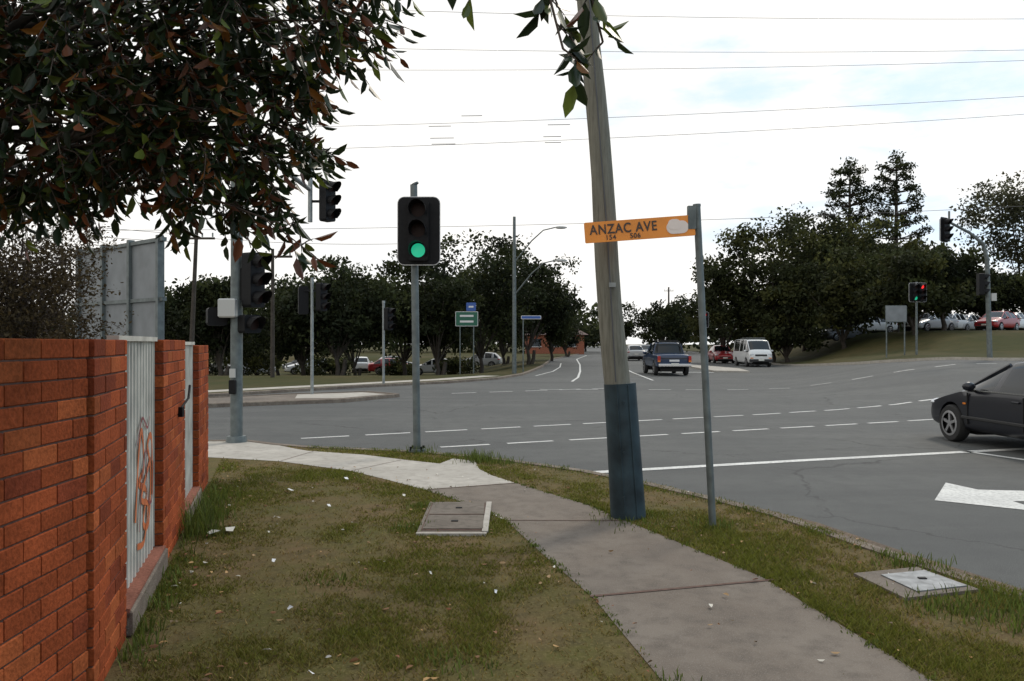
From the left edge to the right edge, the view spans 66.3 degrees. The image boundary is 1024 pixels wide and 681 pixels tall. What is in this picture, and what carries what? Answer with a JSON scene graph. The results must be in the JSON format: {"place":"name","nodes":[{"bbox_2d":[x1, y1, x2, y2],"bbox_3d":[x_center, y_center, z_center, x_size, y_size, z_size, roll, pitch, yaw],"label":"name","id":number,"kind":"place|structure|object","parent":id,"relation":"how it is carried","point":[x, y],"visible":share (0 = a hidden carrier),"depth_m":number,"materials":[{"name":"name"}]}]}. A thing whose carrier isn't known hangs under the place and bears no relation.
{"place":"outdoors","nodes":[
{"label":"outdoors","id":0,"kind":"place"},
{"bbox_2d":[208,376,490,391],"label":"park path","id":1,"kind":"structure","parent":0,"point":[349,383],"depth_m":29.82,"materials":[{"name":"concrete"}]},
{"bbox_2d":[0,0,1023,343],"label":"sky","id":2,"kind":"structure","parent":0,"point":[733,174],"materials":[{"name":"white"}]},
{"bbox_2d":[403,344,792,347],"bbox_3d":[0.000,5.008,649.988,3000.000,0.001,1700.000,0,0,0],"label":"ground","id":3,"kind":"structure","parent":0,"point":[685,345],"depth_m":1441.49,"materials":[{"name":"green plant"}]},
{"bbox_2d":[164,286,185,325],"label":"tree","id":4,"kind":"object","parent":3,"relation":"on","point":[166,288],"depth_m":54.82,"materials":[{"name":"green plant"}]},
{"bbox_2d":[293,350,355,375],"bbox_3d":[-13.690,1.931,56.999,4.271,2.683,3.882,0,0,0],"label":"shrub","id":5,"kind":"object","parent":3,"relation":"on","point":[327,365],"visible":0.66,"depth_m":56.81,"materials":[{"name":"green plant"}]},
{"bbox_2d":[31,298,1018,352],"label":"distant tree line","id":6,"kind":"object","parent":3,"relation":"on","point":[588,327],"visible":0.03,"depth_m":126.05,"materials":[{"name":"green plant"}]},
{"bbox_2d":[208,346,1023,588],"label":"road","id":7,"kind":"structure","parent":0,"point":[892,502],"depth_m":14.21,"materials":[{"name":"grey asphalt"}]},
{"bbox_2d":[73,235,166,339],"bbox_3d":[-8.004,-0.123,15.838,3.914,3.700,0.130,0,0,39],"label":"billboard","id":8,"kind":"object","parent":7,"relation":"on","point":[136,268],"visible":0.42,"depth_m":15.38,"materials":[{"name":"metal"}]},
{"bbox_2d":[178,229,214,341],"bbox_3d":[-15.321,-1.785,38.005,1.800,7.208,0.240,0,0,0],"label":"utility pole","id":9,"kind":"object","parent":7,"relation":"on","point":[193,307],"visible":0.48,"depth_m":37.94,"materials":[{"name":"brown wood"}]},
{"bbox_2d":[19,6,1023,243],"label":"power lines","id":10,"kind":"object","parent":9,"relation":"attached to","point":[639,116],"visible":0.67,"depth_m":27.37,"materials":[{"name":"grey metal"}]},
{"bbox_2d":[164,276,259,360],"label":"tree","id":11,"kind":"object","parent":7,"relation":"on","point":[172,311],"visible":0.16,"depth_m":48.66,"materials":[{"name":"green plant"}]},
{"bbox_2d":[171,273,261,375],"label":"tree","id":12,"kind":"object","parent":7,"relation":"on","point":[209,293],"visible":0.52,"depth_m":44.19,"materials":[{"name":"green plant"}]},
{"bbox_2d":[208,349,255,375],"bbox_3d":[-21.175,1.715,55.476,7.338,2.923,5.662,0,0,0],"label":"shrub","id":13,"kind":"object","parent":7,"relation":"on","point":[224,363],"visible":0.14,"depth_m":55.04,"materials":[{"name":"green plant"}]},
{"bbox_2d":[224,344,286,375],"bbox_3d":[-17.120,1.605,52.127,4.446,2.769,4.921,0,0,0],"label":"shrub","id":14,"kind":"object","parent":7,"relation":"on","point":[255,363],"visible":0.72,"depth_m":51.21,"materials":[{"name":"green plant"}]},
{"bbox_2d":[206,126,340,442],"bbox_3d":[-4.337,-1.021,14.719,1.200,5.510,4.953,0,0,1],"label":"traffic light","id":15,"kind":"object","parent":7,"relation":"on","point":[251,279],"visible":0.8,"depth_m":12.47,"materials":[{"name":"metal"}]},
{"bbox_2d":[255,249,292,377],"bbox_3d":[-11.000,-1.213,36.004,1.800,6.000,0.200,0,0,0],"label":"utility pole","id":16,"kind":"object","parent":7,"relation":"on","point":[272,356],"visible":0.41,"depth_m":35.94,"materials":[{"name":"grey"}]},
{"bbox_2d":[248,278,332,375],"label":"tree","id":17,"kind":"object","parent":7,"relation":"on","point":[266,348],"visible":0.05,"depth_m":59.86,"materials":[{"name":"green plant"}]},
{"bbox_2d":[208,392,386,402],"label":"traffic island","id":18,"kind":"structure","parent":7,"relation":"on","point":[260,398],"depth_m":22.38,"materials":[{"name":"concrete"}]},
{"bbox_2d":[296,392,381,397],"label":"island ramp","id":19,"kind":"structure","parent":18,"relation":"on","point":[337,395],"depth_m":23.59,"materials":[{"name":"concrete"}]},
{"bbox_2d":[243,272,361,375],"bbox_3d":[-13.537,-0.843,49.749,9.440,7.400,7.776,0,0,0],"label":"tree","id":20,"kind":"object","parent":7,"relation":"on","point":[291,345],"visible":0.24,"depth_m":48.60,"materials":[{"name":"green plant"}]},
{"bbox_2d":[208,391,399,407],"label":"kerb","id":21,"kind":"structure","parent":7,"relation":"on","point":[309,401],"depth_m":21.81,"materials":[{"name":"concrete"}]},
{"bbox_2d":[298,278,330,393],"bbox_3d":[-6.170,-0.093,24.329,1.216,3.710,0.475,0,0,22],"label":"traffic light","id":22,"kind":"object","parent":7,"relation":"on","point":[322,297],"visible":0.95,"depth_m":24.27,"materials":[{"name":"metal"}]},
{"bbox_2d":[314,262,398,375],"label":"tree","id":23,"kind":"object","parent":7,"relation":"on","point":[355,360],"visible":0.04,"depth_m":61.92,"materials":[{"name":"green plant"}]},
{"bbox_2d":[382,301,395,383],"bbox_3d":[-4.699,0.124,30.172,0.581,3.310,0.318,0,0,29],"label":"traffic light","id":24,"kind":"object","parent":7,"relation":"on","point":[388,318],"visible":1,"depth_m":30.15,"materials":[{"name":"metal"}]},
{"bbox_2d":[208,346,572,392],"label":"park grass","id":25,"kind":"structure","parent":7,"relation":"on","point":[283,379],"depth_m":38.33,"materials":[{"name":"green plant"}]},
{"bbox_2d":[223,365,275,375],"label":"parked car","id":26,"kind":"object","parent":25,"relation":"on","point":[244,370],"visible":0.12,"depth_m":65.92,"materials":[{"name":"grey paint"}]},
{"bbox_2d":[284,359,325,374],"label":"parked car","id":27,"kind":"object","parent":25,"relation":"on","point":[289,368],"visible":0.3,"depth_m":68.80,"materials":[{"name":"grey paint"}]},
{"bbox_2d":[274,254,411,375],"bbox_3d":[-10.012,-1.232,45.680,8.378,7.632,6.328,0,0,-21],"label":"tree","id":28,"kind":"object","parent":25,"relation":"on","point":[358,319],"visible":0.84,"depth_m":45.07,"materials":[{"name":"green plant"}]},
{"bbox_2d":[352,357,371,372],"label":"parked car","id":29,"kind":"object","parent":25,"relation":"on","point":[363,362],"visible":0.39,"depth_m":72.20,"materials":[{"name":"grey paint"}]},
{"bbox_2d":[368,358,411,373],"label":"parked car","id":30,"kind":"object","parent":25,"relation":"on","point":[373,366],"visible":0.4,"depth_m":68.96,"materials":[{"name":"red paint"}]},
{"bbox_2d":[340,249,480,375],"bbox_3d":[-6.644,-1.652,51.531,9.213,9.297,7.642,0,0,0],"label":"tree","id":31,"kind":"object","parent":25,"relation":"on","point":[392,267],"visible":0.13,"depth_m":51.41,"materials":[{"name":"green plant"}]},
{"bbox_2d":[385,270,484,360],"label":"tree","id":32,"kind":"object","parent":25,"relation":"on","point":[444,354],"visible":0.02,"depth_m":65.61,"materials":[{"name":"green plant"}]},
{"bbox_2d":[420,359,461,374],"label":"parked car","id":33,"kind":"object","parent":25,"relation":"on","point":[426,367],"visible":0.27,"depth_m":67.12,"materials":[{"name":"grey paint"}]},
{"bbox_2d":[435,228,549,372],"bbox_3d":[-2.021,-2.530,55.164,8.918,10.475,10.676,0,0,-23],"label":"tree","id":34,"kind":"object","parent":25,"relation":"on","point":[496,280],"visible":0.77,"depth_m":53.31,"materials":[{"name":"green plant"}]},
{"bbox_2d":[456,250,549,364],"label":"tree","id":35,"kind":"object","parent":25,"relation":"on","point":[503,351],"visible":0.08,"depth_m":69.64,"materials":[{"name":"green plant"}]},
{"bbox_2d":[478,245,584,364],"bbox_3d":[1.735,-2.443,59.511,9.074,9.437,6.695,0,0,-16],"label":"tree","id":36,"kind":"object","parent":25,"relation":"on","point":[559,302],"visible":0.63,"depth_m":59.62,"materials":[{"name":"green plant"}]},
{"bbox_2d":[208,354,577,396],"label":"kerb","id":37,"kind":"structure","parent":7,"relation":"on","point":[358,386],"depth_m":29.64,"materials":[{"name":"concrete"}]},
{"bbox_2d":[377,357,420,375],"bbox_3d":[-8.657,2.264,59.923,3.247,2.219,4.245,0,0,-11],"label":"shrub","id":38,"kind":"object","parent":7,"relation":"on","point":[395,369],"visible":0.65,"depth_m":59.35,"materials":[{"name":"green plant"}]},
{"bbox_2d":[397,181,439,452],"bbox_3d":[-1.359,-0.294,11.226,0.512,4.037,0.501,0,0,40],"label":"traffic light","id":39,"kind":"object","parent":7,"relation":"on","point":[418,230],"visible":0.94,"depth_m":11.26,"materials":[{"name":"metal"}]},
{"bbox_2d":[391,259,484,374],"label":"tree","id":40,"kind":"object","parent":7,"relation":"on","point":[446,295],"visible":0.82,"depth_m":47.10,"materials":[{"name":"green plant"}]},
{"bbox_2d":[432,353,479,374],"bbox_3d":[-4.354,2.079,61.771,3.972,2.235,4.616,0,0,0],"label":"shrub","id":41,"kind":"object","parent":7,"relation":"on","point":[453,365],"visible":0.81,"depth_m":60.82,"materials":[{"name":"green plant"}]},
{"bbox_2d":[455,303,477,373],"bbox_3d":[-2.600,-0.073,45.026,1.300,4.210,0.119,0,0,0],"label":"direction sign","id":42,"kind":"object","parent":7,"relation":"on","point":[468,316],"visible":0.91,"depth_m":44.98,"materials":[{"name":"metal"}]},
{"bbox_2d":[463,352,501,366],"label":"parked car","id":43,"kind":"object","parent":7,"relation":"on","point":[490,359],"visible":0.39,"depth_m":75.10,"materials":[{"name":"grey paint"}]},
{"bbox_2d":[521,316,540,371],"bbox_3d":[1.050,0.231,43.029,1.100,3.200,0.111,0,0,0],"label":"street name sign","id":44,"kind":"object","parent":7,"relation":"on","point":[530,317],"visible":0.93,"depth_m":43.02,"materials":[{"name":"metal"}]},
{"bbox_2d":[512,216,566,373],"bbox_3d":[1.408,-2.331,40.648,2.906,8.300,0.277,0,0,15],"label":"street lamp","id":45,"kind":"object","parent":7,"relation":"on","point":[514,359],"visible":0.98,"depth_m":40.92,"materials":[{"name":"metal"}]},
{"bbox_2d":[527,275,576,360],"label":"tree","id":46,"kind":"object","parent":7,"relation":"on","point":[560,330],"visible":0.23,"depth_m":70.89,"materials":[{"name":"green plant"}]},
{"bbox_2d":[525,331,587,353],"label":"brick house","id":47,"kind":"structure","parent":7,"relation":"on","point":[543,349],"depth_m":114.50,"materials":[{"name":"red"}]},
{"bbox_2d":[104,443,1023,680],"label":"grass verge","id":48,"kind":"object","parent":7,"relation":"on","point":[551,625],"depth_m":4.89,"materials":[{"name":"green plant"}]},
{"bbox_2d":[0,338,126,680],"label":"brick wall","id":49,"kind":"structure","parent":48,"relation":"on","point":[63,504],"depth_m":3.26,"materials":[{"name":"brick"}]},
{"bbox_2d":[0,146,168,392],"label":"bare shrub","id":50,"kind":"object","parent":48,"relation":"on","point":[20,293],"visible":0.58,"depth_m":5.50,"materials":[{"name":"brown plant"}]},
{"bbox_2d":[107,335,167,636],"bbox_3d":[-2.321,0.789,4.873,0.160,1.630,1.376,0,0,-16],"label":"fence panel","id":51,"kind":"object","parent":48,"relation":"on","point":[147,560],"visible":0.73,"depth_m":4.91,"materials":[{"name":"beige metal"}]},
{"bbox_2d":[154,340,184,556],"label":"brick pier","id":52,"kind":"structure","parent":48,"relation":"on","point":[169,491],"depth_m":5.84,"materials":[{"name":"brick"}]},
{"bbox_2d":[177,385,190,416],"bbox_3d":[-2.695,0.496,6.478,0.043,0.246,0.292,0,0,-5],"label":"wall bracket","id":53,"kind":"object","parent":52,"relation":"attached to","point":[180,411],"depth_m":6.36,"materials":[{"name":"black plastic"}]},
{"bbox_2d":[184,342,201,522],"bbox_3d":[-3.054,0.822,7.358,0.160,1.620,1.199,0,0,-16],"label":"fence panel","id":54,"kind":"object","parent":48,"relation":"on","point":[190,489],"visible":0.45,"depth_m":7.58,"materials":[{"name":"beige metal"}]},
{"bbox_2d":[193,345,208,490],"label":"brick pier","id":55,"kind":"structure","parent":48,"relation":"on","point":[200,410],"depth_m":8.11,"materials":[{"name":"brick"}]},
{"bbox_2d":[0,0,632,278],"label":"overhanging tree","id":56,"kind":"object","parent":48,"relation":"on","point":[134,129],"visible":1,"depth_m":3.24,"materials":[{"name":"green plant"}]},
{"bbox_2d":[208,441,513,489],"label":"footpath","id":57,"kind":"structure","parent":48,"relation":"on","point":[451,472],"depth_m":10.21,"materials":[{"name":"concrete"}]},
{"bbox_2d":[207,469,536,673],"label":"paper litter","id":58,"kind":"object","parent":48,"relation":"on","point":[232,529],"visible":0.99,"depth_m":6.46,"materials":[{"name":"white paper"}]},
{"bbox_2d":[416,501,491,535],"bbox_3d":[-0.505,1.636,7.090,0.610,0.130,1.290,0,0,0],"label":"utility pit cover","id":59,"kind":"object","parent":48,"relation":"on","point":[461,518],"visible":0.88,"depth_m":6.91,"materials":[{"name":"concrete"}]},
{"bbox_2d":[281,451,775,596],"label":"path joints","id":60,"kind":"object","parent":48,"relation":"on","point":[643,590],"visible":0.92,"depth_m":5.09,"materials":[{"name":"grey concrete"}]},
{"bbox_2d":[141,465,974,680],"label":"leaf litter","id":61,"kind":"object","parent":48,"relation":"on","point":[327,656],"visible":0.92,"depth_m":4.65,"materials":[{"name":"brown plant"}]},
{"bbox_2d":[577,0,645,520],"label":"power pole","id":62,"kind":"object","parent":48,"relation":"on","point":[626,489],"visible":0.84,"depth_m":7.07,"materials":[{"name":"grey wood"}]},
{"bbox_2d":[584,203,715,526],"bbox_3d":[1.195,0.265,6.773,1.151,2.893,0.080,0,0,0],"label":"street name sign","id":63,"kind":"object","parent":48,"relation":"on","point":[689,224],"visible":1,"depth_m":6.74,"materials":[{"name":"metal"}]},
{"bbox_2d":[429,483,930,680],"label":"footpath","id":64,"kind":"structure","parent":48,"relation":"on","point":[793,637],"depth_m":4.73,"materials":[{"name":"concrete"}]},
{"bbox_2d":[854,567,978,600],"bbox_3d":[2.630,1.633,5.160,0.592,0.125,0.524,0,0,-16],"label":"utility pit cover","id":65,"kind":"object","parent":48,"relation":"on","point":[923,579],"visible":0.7,"depth_m":5.11,"materials":[{"name":"concrete"}]},
{"bbox_2d":[545,317,586,356],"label":"tree","id":66,"kind":"object","parent":7,"relation":"on","point":[577,327],"visible":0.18,"depth_m":93.89,"materials":[{"name":"green plant"}]},
{"bbox_2d":[583,320,598,351],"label":"tree","id":67,"kind":"object","parent":7,"relation":"on","point":[588,340],"visible":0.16,"depth_m":149.68,"materials":[{"name":"green plant"}]},
{"bbox_2d":[587,301,641,343],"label":"tree","id":68,"kind":"object","parent":7,"relation":"on","point":[629,326],"visible":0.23,"depth_m":134.23,"materials":[{"name":"green plant"}]},
{"bbox_2d":[208,440,1023,601],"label":"kerb","id":69,"kind":"structure","parent":7,"relation":"on","point":[836,536],"depth_m":7.25,"materials":[{"name":"concrete"}]},
{"bbox_2d":[626,345,644,359],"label":"parked car","id":70,"kind":"object","parent":7,"relation":"on","point":[635,351],"visible":0.68,"depth_m":73.11,"materials":[{"name":"grey paint"}]},
{"bbox_2d":[630,299,689,344],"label":"tree","id":71,"kind":"object","parent":7,"relation":"on","point":[662,322],"visible":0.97,"depth_m":113.60,"materials":[{"name":"green plant"}]},
{"bbox_2d":[301,355,1023,509],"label":"road marking","id":72,"kind":"object","parent":7,"relation":"on","point":[948,492],"visible":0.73,"depth_m":10.53,"materials":[{"name":"paint"}]},
{"bbox_2d":[642,340,691,374],"bbox_3d":[8.200,0.897,41.907,2.120,1.815,5.078,0,0,0],"label":"pickup truck","id":73,"kind":"object","parent":7,"relation":"on","point":[672,357],"visible":1,"depth_m":40.34,"materials":[{"name":"blue paint"}]},
{"bbox_2d":[658,294,710,347],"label":"tree","id":74,"kind":"object","parent":7,"relation":"on","point":[677,334],"visible":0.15,"depth_m":124.34,"materials":[{"name":"green plant"}]},
{"bbox_2d":[706,312,708,326],"bbox_3d":[12.071,-0.014,49.305,0.512,3.700,0.493,0,0,27],"label":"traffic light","id":75,"kind":"object","parent":7,"relation":"on","point":[707,319],"visible":0.2,"depth_m":49.38,"materials":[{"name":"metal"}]},
{"bbox_2d":[689,364,749,372],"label":"median island","id":76,"kind":"structure","parent":7,"relation":"on","point":[718,369],"depth_m":46.71,"materials":[{"name":"concrete"}]},
{"bbox_2d":[708,345,734,362],"bbox_3d":[17.599,1.133,65.990,2.060,1.486,4.045,0,0,5],"label":"red car","id":77,"kind":"object","parent":7,"relation":"on","point":[718,353],"visible":0.89,"depth_m":64.71,"materials":[{"name":"red paint"}]},
{"bbox_2d":[680,253,769,362],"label":"tree","id":78,"kind":"object","parent":7,"relation":"on","point":[721,314],"visible":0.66,"depth_m":64.52,"materials":[{"name":"green plant"}]},
{"bbox_2d":[733,339,772,366],"bbox_3d":[17.298,0.830,56.445,2.060,2.035,4.775,0,0,2],"label":"van","id":79,"kind":"object","parent":7,"relation":"on","point":[748,352],"visible":1,"depth_m":54.75,"materials":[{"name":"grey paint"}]},
{"bbox_2d":[713,210,839,361],"bbox_3d":[22.298,-4.127,63.676,11.280,12.626,10.073,0,0,0],"label":"tree","id":80,"kind":"object","parent":7,"relation":"on","point":[752,271],"visible":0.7,"depth_m":63.05,"materials":[{"name":"green plant"}]},
{"bbox_2d":[753,280,828,362],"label":"tree","id":81,"kind":"object","parent":7,"relation":"on","point":[781,329],"visible":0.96,"depth_m":59.25,"materials":[{"name":"green plant"}]},
{"bbox_2d":[774,211,815,262],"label":"tree","id":82,"kind":"object","parent":7,"relation":"on","point":[786,216],"visible":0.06,"depth_m":83.48,"materials":[{"name":"green plant"}]},
{"bbox_2d":[759,201,870,351],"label":"tree","id":83,"kind":"object","parent":7,"relation":"on","point":[807,217],"visible":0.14,"depth_m":65.42,"materials":[{"name":"green plant"}]},
{"bbox_2d":[789,242,894,349],"bbox_3d":[25.202,-3.203,58.394,8.508,8.499,8.276,0,0,-36],"label":"tree","id":84,"kind":"object","parent":7,"relation":"on","point":[835,307],"visible":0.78,"depth_m":57.47,"materials":[{"name":"green plant"}]},
{"bbox_2d":[812,231,883,331],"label":"tree","id":85,"kind":"object","parent":7,"relation":"on","point":[871,238],"visible":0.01,"depth_m":74.61,"materials":[{"name":"green plant"}]},
{"bbox_2d":[815,156,887,251],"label":"bunya pine","id":86,"kind":"object","parent":7,"relation":"on","point":[855,180],"visible":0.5,"depth_m":78.53,"materials":[{"name":"green plant"}]},
{"bbox_2d":[786,212,934,281],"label":"tree","id":87,"kind":"object","parent":7,"relation":"on","point":[834,225],"visible":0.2,"depth_m":65.33,"materials":[{"name":"green plant"}]},
{"bbox_2d":[749,505,1022,591],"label":"gutter","id":88,"kind":"object","parent":7,"relation":"on","point":[891,548],"visible":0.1,"depth_m":6.42,"materials":[{"name":"grey concrete"}]},
{"bbox_2d":[860,149,934,331],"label":"bunya pine","id":89,"kind":"object","parent":7,"relation":"on","point":[894,191],"visible":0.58,"depth_m":79.41,"materials":[{"name":"green plant"}]},
{"bbox_2d":[771,357,1023,365],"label":"kerb","id":90,"kind":"structure","parent":7,"relation":"on","point":[932,358],"depth_m":34.14,"materials":[{"name":"concrete"}]},
{"bbox_2d":[847,237,976,334],"bbox_3d":[27.134,-3.489,52.841,8.294,7.014,7.975,0,0,0],"label":"tree","id":91,"kind":"object","parent":7,"relation":"on","point":[910,263],"visible":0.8,"depth_m":51.57,"materials":[{"name":"green plant"}]},
{"bbox_2d":[909,282,926,354],"bbox_3d":[20.800,-1.090,40.088,0.956,3.850,0.542,0,0,0],"label":"traffic light","id":92,"kind":"object","parent":7,"relation":"on","point":[917,292],"visible":0.98,"depth_m":40.12,"materials":[{"name":"metal"}]},
{"bbox_2d":[924,242,1002,330],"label":"tree","id":93,"kind":"object","parent":7,"relation":"on","point":[962,268],"visible":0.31,"depth_m":54.74,"materials":[{"name":"green plant"}]},
{"bbox_2d":[939,211,996,357],"bbox_3d":[17.971,-2.167,30.895,2.374,5.902,0.490,0,0,-4],"label":"traffic light","id":94,"kind":"object","parent":7,"relation":"on","point":[982,279],"visible":0.96,"depth_m":30.93,"materials":[{"name":"metal"}]},
{"bbox_2d":[930,362,1023,440],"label":"sedan","id":95,"kind":"object","parent":7,"relation":"on","point":[992,403],"visible":1,"depth_m":12.49,"materials":[{"name":"black paint"}]},
{"bbox_2d":[948,170,1023,312],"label":"tree","id":96,"kind":"object","parent":7,"relation":"on","point":[1014,215],"visible":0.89,"depth_m":75.76,"materials":[{"name":"green plant"}]},
{"bbox_2d":[951,266,1023,316],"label":"tree","id":97,"kind":"object","parent":7,"relation":"on","point":[1005,273],"visible":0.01,"depth_m":71.50,"materials":[{"name":"green plant"}]},
{"bbox_2d":[957,265,1023,315],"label":"tree","id":98,"kind":"object","parent":7,"relation":"on","point":[1008,290],"visible":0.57,"depth_m":66.89,"materials":[{"name":"green plant"}]},
{"bbox_2d":[683,330,1023,363],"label":"park grass","id":99,"kind":"structure","parent":0,"point":[942,343],"depth_m":49.20,"materials":[{"name":"green plant"}]},
{"bbox_2d":[819,325,866,340],"bbox_3d":[26.493,-0.692,63.000,4.045,1.486,2.060,0,0,-20],"label":"parked car","id":100,"kind":"object","parent":99,"relation":"on","point":[831,332],"visible":0.31,"depth_m":62.19,"materials":[{"name":"grey paint"}]},
{"bbox_2d":[854,317,897,332],"bbox_3d":[29.193,-1.275,64.001,4.545,1.446,2.130,0,0,-20],"label":"parked car","id":101,"kind":"object","parent":99,"relation":"on","point":[882,327],"visible":0.41,"depth_m":63.38,"materials":[{"name":"grey paint"}]},
{"bbox_2d":[885,305,906,357],"bbox_3d":[19.600,-0.444,40.031,1.100,2.700,0.111,0,0,0],"label":"road sign","id":102,"kind":"object","parent":99,"relation":"on","point":[895,313],"visible":0.84,"depth_m":39.98,"materials":[{"name":"metal"}]},
{"bbox_2d":[902,313,958,330],"bbox_3d":[31.993,-1.405,60.001,4.545,1.446,2.130,0,0,-25],"label":"parked car","id":103,"kind":"object","parent":99,"relation":"on","point":[928,322],"visible":0.56,"depth_m":59.18,"materials":[{"name":"grey paint"}]},
{"bbox_2d":[930,313,967,329],"bbox_3d":[34.194,-1.410,61.500,4.045,1.486,2.060,0,0,-35],"label":"parked car","id":104,"kind":"object","parent":99,"relation":"on","point":[962,319],"visible":0.31,"depth_m":61.08,"materials":[{"name":"grey paint"}]},
{"bbox_2d":[957,315,985,329],"bbox_3d":[36.394,-1.361,63.000,4.545,1.446,2.130,0,0,-35],"label":"parked car","id":105,"kind":"object","parent":99,"relation":"on","point":[968,324],"visible":0.35,"depth_m":61.93,"materials":[{"name":"grey paint"}]},
{"bbox_2d":[974,311,1020,329],"bbox_3d":[35.594,-1.433,57.500,4.045,1.486,2.060,0,0,-35],"label":"parked car","id":106,"kind":"object","parent":99,"relation":"on","point":[1002,320],"visible":0.86,"depth_m":56.81,"materials":[{"name":"red paint"}]},
{"bbox_2d":[1006,312,1023,329],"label":"parked car","id":107,"kind":"object","parent":99,"relation":"on","point":[1020,315],"visible":0.3,"depth_m":58.22,"materials":[{"name":"grey paint"}]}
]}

